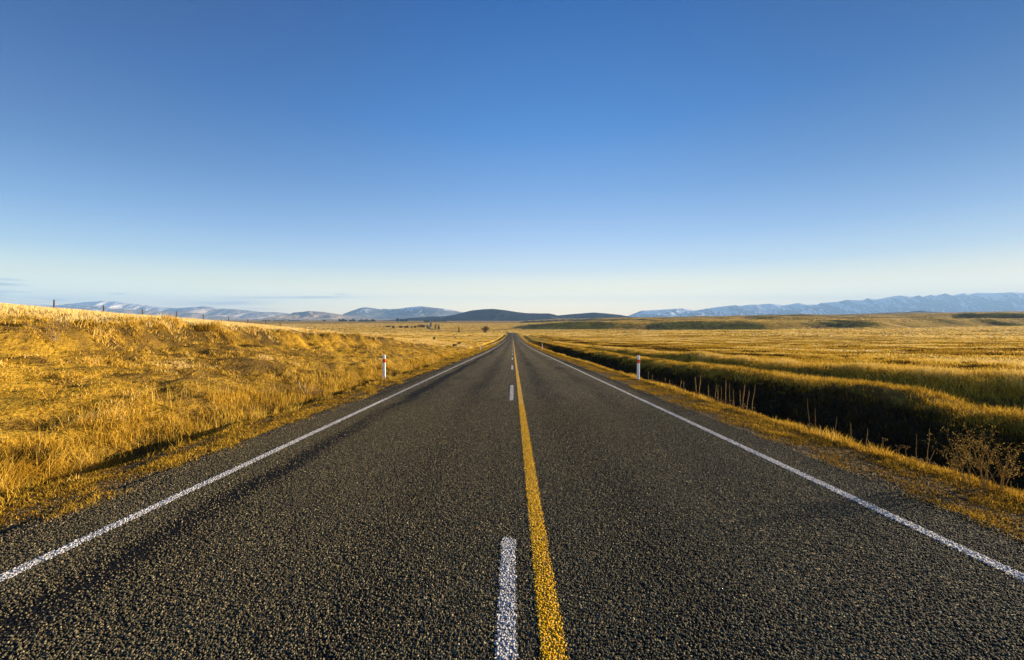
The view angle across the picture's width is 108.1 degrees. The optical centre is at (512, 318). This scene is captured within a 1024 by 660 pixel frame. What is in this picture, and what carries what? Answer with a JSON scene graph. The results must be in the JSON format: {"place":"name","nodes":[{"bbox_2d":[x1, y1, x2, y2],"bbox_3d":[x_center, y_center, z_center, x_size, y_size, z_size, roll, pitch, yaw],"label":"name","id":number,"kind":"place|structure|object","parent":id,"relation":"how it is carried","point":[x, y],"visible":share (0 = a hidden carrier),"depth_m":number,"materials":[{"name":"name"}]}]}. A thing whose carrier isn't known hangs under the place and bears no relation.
{"place":"outdoors","nodes":[
{"label":"outdoors","id":0,"kind":"place"},
{"bbox_2d":[12,301,287,318],"bbox_3d":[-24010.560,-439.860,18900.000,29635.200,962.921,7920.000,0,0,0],"label":"snow dusted mountains","id":1,"kind":"structure","parent":0,"point":[233,313],"depth_m":18511.74,"materials":[{"name":"stone"}]},
{"bbox_2d":[100,309,246,319],"bbox_3d":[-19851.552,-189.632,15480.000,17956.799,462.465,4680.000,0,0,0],"label":"brown foothills","id":2,"kind":"structure","parent":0,"point":[184,315],"depth_m":15246.28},
{"bbox_2d":[247,311,394,319],"bbox_3d":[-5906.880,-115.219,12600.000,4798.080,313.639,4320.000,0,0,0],"label":"brown hills","id":3,"kind":"structure","parent":0,"point":[310,315],"depth_m":12007.15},
{"bbox_2d":[342,306,462,319],"bbox_3d":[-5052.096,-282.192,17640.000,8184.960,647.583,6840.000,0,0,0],"label":"grey blue mountain","id":4,"kind":"structure","parent":0,"point":[407,312],"depth_m":16953.03,"materials":[{"name":"stone"}]},
{"bbox_2d":[382,309,628,320],"bbox_3d":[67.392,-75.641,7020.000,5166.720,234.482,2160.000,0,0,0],"label":"dark hills","id":5,"kind":"structure","parent":0,"point":[489,315],"depth_m":6733.91,"materials":[{"name":"stone"}]},
{"bbox_2d":[0,322,1023,659],"bbox_3d":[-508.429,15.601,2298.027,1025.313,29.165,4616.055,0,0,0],"label":"road","id":6,"kind":"structure","parent":0,"point":[512,496],"depth_m":2.79,"materials":[{"name":"grey asphalt"}]},
{"bbox_2d":[0,308,1023,543],"bbox_3d":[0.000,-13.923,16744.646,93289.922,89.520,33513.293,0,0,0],"label":"ground","id":7,"kind":"structure","parent":0,"point":[10,334],"depth_m":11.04,"materials":[{"name":"yellow plant"}]},
{"bbox_2d":[20,309,72,340],"bbox_3d":[-12.742,0.178,10.134,0.889,0.897,0.746,0,0,0],"label":"twiggy shrub","id":8,"kind":"object","parent":7,"relation":"on","point":[57,325],"visible":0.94,"depth_m":10.30,"materials":[{"name":"brown plant"}]},
{"bbox_2d":[2,297,315,329],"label":"wire fence","id":9,"kind":"object","parent":7,"relation":"on","point":[142,311],"visible":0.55,"depth_m":44.80,"materials":[{"name":"grey metal"}]},
{"bbox_2d":[190,321,221,329],"bbox_3d":[-13.538,0.249,16.302,1.366,0.470,1.200,0,0,0],"label":"tussock","id":10,"kind":"object","parent":7,"relation":"on","point":[213,326],"visible":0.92,"depth_m":16.15,"materials":[{"name":"yellow plant"}]},
{"bbox_2d":[0,302,466,345],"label":"paddock grass","id":11,"kind":"structure","parent":7,"relation":"on","point":[76,313],"depth_m":15.75,"materials":[{"name":"yellow plant"}]},
{"bbox_2d":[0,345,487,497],"bbox_3d":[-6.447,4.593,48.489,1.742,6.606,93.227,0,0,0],"label":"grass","id":12,"kind":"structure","parent":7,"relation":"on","point":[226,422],"depth_m":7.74,"materials":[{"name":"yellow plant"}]},
{"bbox_2d":[0,343,498,532],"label":"verge grass","id":13,"kind":"structure","parent":7,"relation":"on","point":[232,430],"depth_m":5.09,"materials":[{"name":"yellow plant"}]},
{"bbox_2d":[295,381,325,395],"bbox_3d":[-6.437,2.197,11.745,1.109,0.483,0.231,0,0,3],"label":"dead plant","id":14,"kind":"object","parent":7,"relation":"on","point":[310,390],"visible":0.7,"depth_m":11.76,"materials":[{"name":"beige plant"}]},
{"bbox_2d":[383,355,385,377],"bbox_3d":[-5.272,2.092,15.200,0.115,1.250,0.070,0,0,2],"label":"marker post","id":15,"kind":"object","parent":7,"relation":"on","point":[384,366],"visible":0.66,"depth_m":15.17,"materials":[{"name":"white plastic"}]},
{"bbox_2d":[362,334,506,347],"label":"field grass","id":16,"kind":"structure","parent":7,"relation":"on","point":[451,339],"depth_m":159.21,"materials":[{"name":"yellow plant"}]},
{"bbox_2d":[0,370,1023,543],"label":"shoulder gravel","id":17,"kind":"structure","parent":7,"relation":"on","point":[753,431],"depth_m":4.21,"materials":[{"name":"gravel"}]},
{"bbox_2d":[521,319,572,322],"bbox_3d":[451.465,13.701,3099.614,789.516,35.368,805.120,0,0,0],"label":"wood","id":18,"kind":"object","parent":7,"relation":"on","point":[543,321],"visible":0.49,"depth_m":2882.11,"materials":[{"name":"green plant"}]},
{"bbox_2d":[637,355,639,379],"bbox_3d":[5.135,2.115,15.200,0.115,1.250,0.070,1,0,4],"label":"marker post","id":19,"kind":"object","parent":7,"relation":"on","point":[638,367],"visible":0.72,"depth_m":15.17,"materials":[{"name":"white plastic"}]},
{"bbox_2d":[264,313,1023,338],"bbox_3d":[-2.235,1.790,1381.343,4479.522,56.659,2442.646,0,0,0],"label":"tussock grass","id":20,"kind":"structure","parent":7,"relation":"on","point":[736,332],"depth_m":482.78,"materials":[{"name":"yellow plant"}]},
{"bbox_2d":[523,341,1023,543],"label":"verge grass","id":21,"kind":"structure","parent":7,"relation":"on","point":[763,421],"depth_m":4.87,"materials":[{"name":"yellow plant"}]},
{"bbox_2d":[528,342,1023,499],"bbox_3d":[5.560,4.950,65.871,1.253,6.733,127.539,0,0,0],"label":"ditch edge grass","id":22,"kind":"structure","parent":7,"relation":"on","point":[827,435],"depth_m":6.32,"materials":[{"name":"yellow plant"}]},
{"bbox_2d":[530,342,1023,489],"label":"ditch grass","id":23,"kind":"structure","parent":7,"relation":"on","point":[550,347],"depth_m":10.51,"materials":[{"name":"plant"}]},
{"bbox_2d":[532,335,1023,371],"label":"field grass","id":24,"kind":"structure","parent":7,"relation":"on","point":[836,354],"depth_m":60.64,"materials":[{"name":"yellow plant"}]},
{"bbox_2d":[543,341,1023,438],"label":"roadside field grass","id":25,"kind":"structure","parent":7,"relation":"on","point":[1010,377],"depth_m":13.83,"materials":[{"name":"yellow plant"}]},
{"bbox_2d":[807,399,811,430],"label":"dry stalk","id":26,"kind":"object","parent":7,"relation":"on","point":[808,415],"visible":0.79,"depth_m":6.73,"materials":[{"name":"brown plant"}]},
{"bbox_2d":[911,435,923,463],"bbox_3d":[5.362,1.774,4.893,0.103,0.496,0.202,0,0,-7],"label":"dry stalk","id":27,"kind":"object","parent":7,"relation":"on","point":[916,458],"visible":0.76,"depth_m":4.92,"materials":[{"name":"brown plant"}]},
{"bbox_2d":[925,428,935,464],"bbox_3d":[5.543,1.769,4.944,0.200,0.628,0.074,0,0,-10],"label":"dry stalk","id":28,"kind":"object","parent":7,"relation":"on","point":[927,450],"visible":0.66,"depth_m":4.94,"materials":[{"name":"brown plant"}]},
{"bbox_2d":[940,448,964,473],"bbox_3d":[5.322,1.744,4.441,0.140,0.434,0.280,0,0,-13],"label":"dry weed","id":29,"kind":"object","parent":7,"relation":"on","point":[952,464],"visible":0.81,"depth_m":4.49,"materials":[{"name":"brown plant"}]},
{"bbox_2d":[922,414,983,486],"bbox_3d":[4.903,1.457,4.101,0.496,0.867,0.428,0,0,-20],"label":"dry weed","id":30,"kind":"object","parent":7,"relation":"on","point":[963,476],"visible":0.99,"depth_m":4.12,"materials":[{"name":"brown plant"}]},
{"bbox_2d":[956,420,1019,489],"bbox_3d":[5.089,1.490,4.013,0.390,0.800,0.544,0,0,-27],"label":"dry weed","id":31,"kind":"object","parent":7,"relation":"on","point":[983,484],"visible":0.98,"depth_m":4.03,"materials":[{"name":"brown plant"}]},
{"bbox_2d":[969,438,1023,491],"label":"dry weed","id":32,"kind":"object","parent":7,"relation":"on","point":[1002,478],"visible":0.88,"depth_m":3.97,"materials":[{"name":"brown plant"}]},
{"bbox_2d":[0,0,1023,315],"label":"sky","id":33,"kind":"structure","parent":0,"point":[556,157],"materials":[{"name":"blue"}]},
{"bbox_2d":[629,292,1023,316],"bbox_3d":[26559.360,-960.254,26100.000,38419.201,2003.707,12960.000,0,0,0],"label":"snowy mountains","id":34,"kind":"structure","parent":0,"point":[988,302],"depth_m":25049.28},
{"bbox_2d":[765,310,950,314],"bbox_3d":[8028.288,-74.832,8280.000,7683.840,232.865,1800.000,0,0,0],"label":"tussock foothills","id":35,"kind":"structure","parent":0,"point":[919,311],"depth_m":8257.54,"materials":[{"name":"brown plant"}]}
]}

